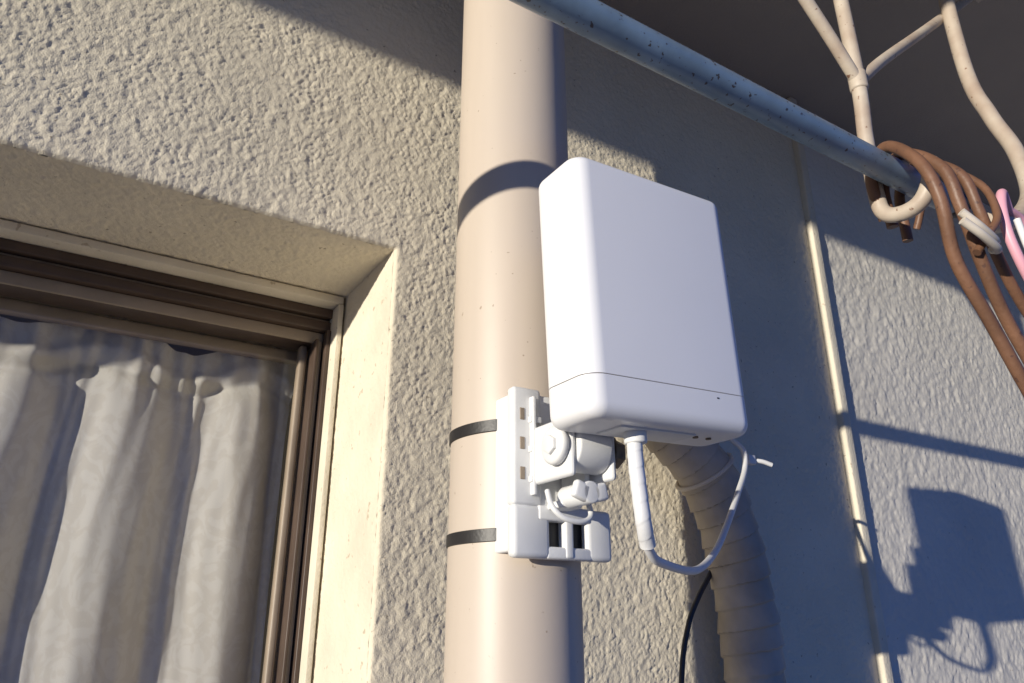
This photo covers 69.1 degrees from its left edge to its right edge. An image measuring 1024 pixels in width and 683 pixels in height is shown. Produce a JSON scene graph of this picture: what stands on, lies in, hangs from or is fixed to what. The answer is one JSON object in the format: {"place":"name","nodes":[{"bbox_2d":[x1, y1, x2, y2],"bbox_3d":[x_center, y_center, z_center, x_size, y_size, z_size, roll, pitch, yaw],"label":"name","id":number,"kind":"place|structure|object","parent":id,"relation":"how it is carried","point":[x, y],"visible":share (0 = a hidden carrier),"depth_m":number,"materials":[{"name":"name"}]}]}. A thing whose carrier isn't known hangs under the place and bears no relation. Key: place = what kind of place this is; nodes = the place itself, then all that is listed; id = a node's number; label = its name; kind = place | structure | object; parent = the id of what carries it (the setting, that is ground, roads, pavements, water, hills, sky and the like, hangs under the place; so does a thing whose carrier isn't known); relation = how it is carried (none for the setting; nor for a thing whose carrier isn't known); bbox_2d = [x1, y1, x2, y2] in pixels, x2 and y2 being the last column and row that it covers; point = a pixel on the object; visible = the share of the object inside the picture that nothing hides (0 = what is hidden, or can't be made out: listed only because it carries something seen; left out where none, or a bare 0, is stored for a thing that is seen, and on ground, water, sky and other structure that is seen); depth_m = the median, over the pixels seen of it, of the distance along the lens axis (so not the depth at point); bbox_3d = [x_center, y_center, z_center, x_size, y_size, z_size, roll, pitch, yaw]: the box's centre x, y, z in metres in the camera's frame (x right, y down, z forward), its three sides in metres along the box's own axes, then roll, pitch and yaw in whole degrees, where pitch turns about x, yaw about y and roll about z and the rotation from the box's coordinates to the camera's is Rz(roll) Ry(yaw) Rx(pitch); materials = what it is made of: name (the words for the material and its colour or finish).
{"place":"outdoors","nodes":[
{"label":"outdoors","id":0,"kind":"place"},
{"bbox_2d":[0,297,297,364],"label":"curtain rail","id":1,"kind":"object","parent":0,"point":[23,309],"depth_m":0.95,"materials":[{"name":"brown metal"}]},
{"bbox_2d":[0,315,295,682],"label":"curtain","id":2,"kind":"object","parent":1,"relation":"hanging from","point":[140,478],"visible":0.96,"depth_m":0.91,"materials":[{"name":"fabric"}]},
{"bbox_2d":[0,252,329,322],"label":"window head","id":3,"kind":"object","parent":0,"point":[159,286],"depth_m":0.91},
{"bbox_2d":[0,219,343,309],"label":"window trim head","id":4,"kind":"object","parent":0,"point":[32,235],"depth_m":0.90},
{"bbox_2d":[0,144,392,298],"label":"reveal soffit","id":5,"kind":"structure","parent":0,"point":[52,194],"depth_m":0.83,"materials":[{"name":"beige paint"}]},
{"bbox_2d":[3,144,392,249],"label":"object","id":6,"kind":"object","parent":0,"point":[155,185],"visible":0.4,"depth_m":0.74,"materials":[{"name":"beige paint"}]},
{"bbox_2d":[276,339,318,682],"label":"window jamb","id":7,"kind":"object","parent":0,"point":[285,628],"depth_m":0.92,"materials":[{"name":"metal"}]},
{"bbox_2d":[289,330,330,682],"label":"window jamb","id":8,"kind":"object","parent":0,"point":[302,590],"depth_m":0.92,"materials":[{"name":"metal"}]},
{"bbox_2d":[298,304,343,682],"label":"window jamb trim","id":9,"kind":"structure","parent":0,"point":[310,614],"depth_m":0.91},
{"bbox_2d":[311,250,393,682],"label":"reveal jamb","id":10,"kind":"object","parent":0,"point":[341,641],"visible":0.94,"depth_m":0.85,"materials":[{"name":"beige paint"}]},
{"bbox_2d":[0,0,878,682],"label":"wall render","id":11,"kind":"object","parent":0,"point":[338,116],"depth_m":0.91,"materials":[{"name":"beige paint"}]},
{"bbox_2d":[509,0,970,218],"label":"laundry pole","id":12,"kind":"object","parent":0,"point":[612,29],"visible":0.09,"depth_m":0.66,"materials":[{"name":"metal"}]},
{"bbox_2d":[799,106,1023,682],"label":"wall render panel","id":13,"kind":"object","parent":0,"point":[935,399],"visible":0.77,"depth_m":1.38,"materials":[{"name":"beige paint"}]},
{"label":"ground","id":14,"kind":"structure","parent":0,"visible":0},
{"bbox_2d":[444,0,584,682],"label":"downspout pipe","id":15,"kind":"object","parent":14,"relation":"on","point":[508,619],"visible":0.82,"depth_m":0.66,"materials":[{"name":"paint"}]},
{"bbox_2d":[446,528,495,548],"bbox_3d":[0.002,0.172,0.642,0.117,0.014,0.119,13,-24,-30],"label":"metal strap","id":16,"kind":"object","parent":15,"relation":"attached to","point":[472,536],"visible":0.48,"depth_m":0.60,"materials":[{"name":"silver metal"}]},
{"bbox_2d":[449,419,496,447],"bbox_3d":[0.002,0.087,0.674,0.117,0.016,0.119,13,-24,-30],"label":"nylon strap","id":17,"kind":"object","parent":15,"relation":"attached to","point":[484,426],"visible":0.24,"depth_m":0.63,"materials":[{"name":"black"}]},
{"bbox_2d":[495,386,625,562],"bbox_3d":[0.043,0.099,0.606,0.096,0.151,0.108,13,-24,-30],"label":"pole mount bracket","id":18,"kind":"object","parent":15,"relation":"attached to","point":[550,479],"visible":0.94,"depth_m":0.58,"materials":[{"name":"white plastic"}]},
{"bbox_2d":[549,522,581,548],"bbox_3d":[0.040,0.156,0.599,0.040,0.026,0.003,13,-24,-30],"label":"mounting strap","id":19,"kind":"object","parent":18,"relation":"in","point":[553,527],"depth_m":0.60,"materials":[{"name":"black plastic"}]},
{"bbox_2d":[539,157,747,445],"bbox_3d":[0.101,-0.023,0.600,0.169,0.222,0.069,13,-24,-30],"label":"outdoor wireless router","id":20,"kind":"object","parent":18,"relation":"attached to","point":[641,341],"visible":1,"depth_m":0.56,"materials":[{"name":"white plastic"}]},
{"bbox_2d":[627,439,747,574],"bbox_3d":[0.190,0.137,0.725,0.022,0.184,0.442,-10,-23,24],"label":"white network cable","id":21,"kind":"object","parent":20,"relation":"attached to","point":[642,514],"visible":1,"depth_m":0.54,"materials":[{"name":"white plastic"}]},
{"bbox_3d":[-2.976,-0.965,-0.564,5.328,0.562,0.200,13,-24,-30],"label":"wall","id":22,"kind":"object","parent":14,"relation":"on","visible":0},
{"bbox_2d":[0,295,297,379],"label":"room top","id":23,"kind":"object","parent":22,"relation":"attached to","point":[190,350],"depth_m":1.60,"materials":[{"name":"paint"}]},
{"bbox_2d":[0,254,330,333],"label":"window head","id":24,"kind":"object","parent":22,"relation":"attached to","point":[66,275],"depth_m":0.90},
{"bbox_2d":[0,238,332,320],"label":"window head","id":25,"kind":"object","parent":22,"relation":"attached to","point":[26,250],"depth_m":0.91},
{"bbox_2d":[259,380,294,682],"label":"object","id":26,"kind":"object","parent":22,"relation":"attached to","point":[276,533],"depth_m":1.81,"materials":[{"name":"paint"}]},
{"bbox_2d":[645,441,786,682],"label":"wrapped air conditioner pipe","id":27,"kind":"object","parent":22,"relation":"attached to","point":[749,632],"visible":0.6,"depth_m":0.91,"materials":[{"name":"beige plastic"}]},
{"bbox_2d":[679,570,711,682],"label":"black cable","id":28,"kind":"object","parent":27,"relation":"attached to","point":[703,586],"visible":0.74,"depth_m":0.88,"materials":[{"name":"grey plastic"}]},
{"bbox_2d":[675,452,772,491],"bbox_3d":[0.262,0.163,0.943,0.120,0.055,0.069,-14,-25,32],"label":"cable tie","id":29,"kind":"object","parent":27,"relation":"attached to","point":[752,460],"visible":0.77,"depth_m":0.93,"materials":[{"name":"beige plastic"}]},
{"bbox_2d":[599,0,1023,207],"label":"balcony slab","id":30,"kind":"structure","parent":22,"relation":"attached to","point":[919,99],"depth_m":1.38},
{"bbox_2d":[797,0,1023,232],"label":"laundry pole bracket","id":31,"kind":"object","parent":30,"relation":"attached to","point":[846,53],"visible":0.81,"depth_m":0.89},
{"bbox_2d":[865,141,1023,396],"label":"brown clothes hangers","id":32,"kind":"object","parent":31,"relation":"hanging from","point":[978,228],"visible":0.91,"depth_m":0.73,"materials":[{"name":"brown plastic"}]},
{"bbox_2d":[996,189,1023,279],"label":"pink clip","id":33,"kind":"object","parent":31,"relation":"attached to","point":[1006,228],"visible":0.99,"depth_m":0.76,"materials":[{"name":"pink plastic"}]},
{"bbox_2d":[786,97,893,682],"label":"joint cover","id":34,"kind":"object","parent":22,"relation":"attached to","point":[879,637],"visible":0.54,"depth_m":1.23,"materials":[{"name":"beige plastic"}]},
{"label":"window","id":35,"kind":"object","parent":22,"relation":"attached to","visible":0},
{"bbox_2d":[0,283,310,350],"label":"window head","id":36,"kind":"object","parent":35,"relation":"attached to","point":[90,306],"depth_m":0.93,"materials":[{"name":"brown metal"}]},
{"bbox_2d":[0,270,322,342],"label":"window head","id":37,"kind":"object","parent":35,"relation":"attached to","point":[85,293],"depth_m":0.91},
{"bbox_2d":[261,346,306,682],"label":"sash stile","id":38,"kind":"object","parent":35,"relation":"attached to","point":[270,646],"visible":1,"depth_m":0.94,"materials":[{"name":"metal"}]},
{"bbox_2d":[272,341,321,682],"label":"window jamb","id":39,"kind":"object","parent":35,"relation":"attached to","point":[296,581],"depth_m":0.93,"materials":[{"name":"brown metal"}]}
]}

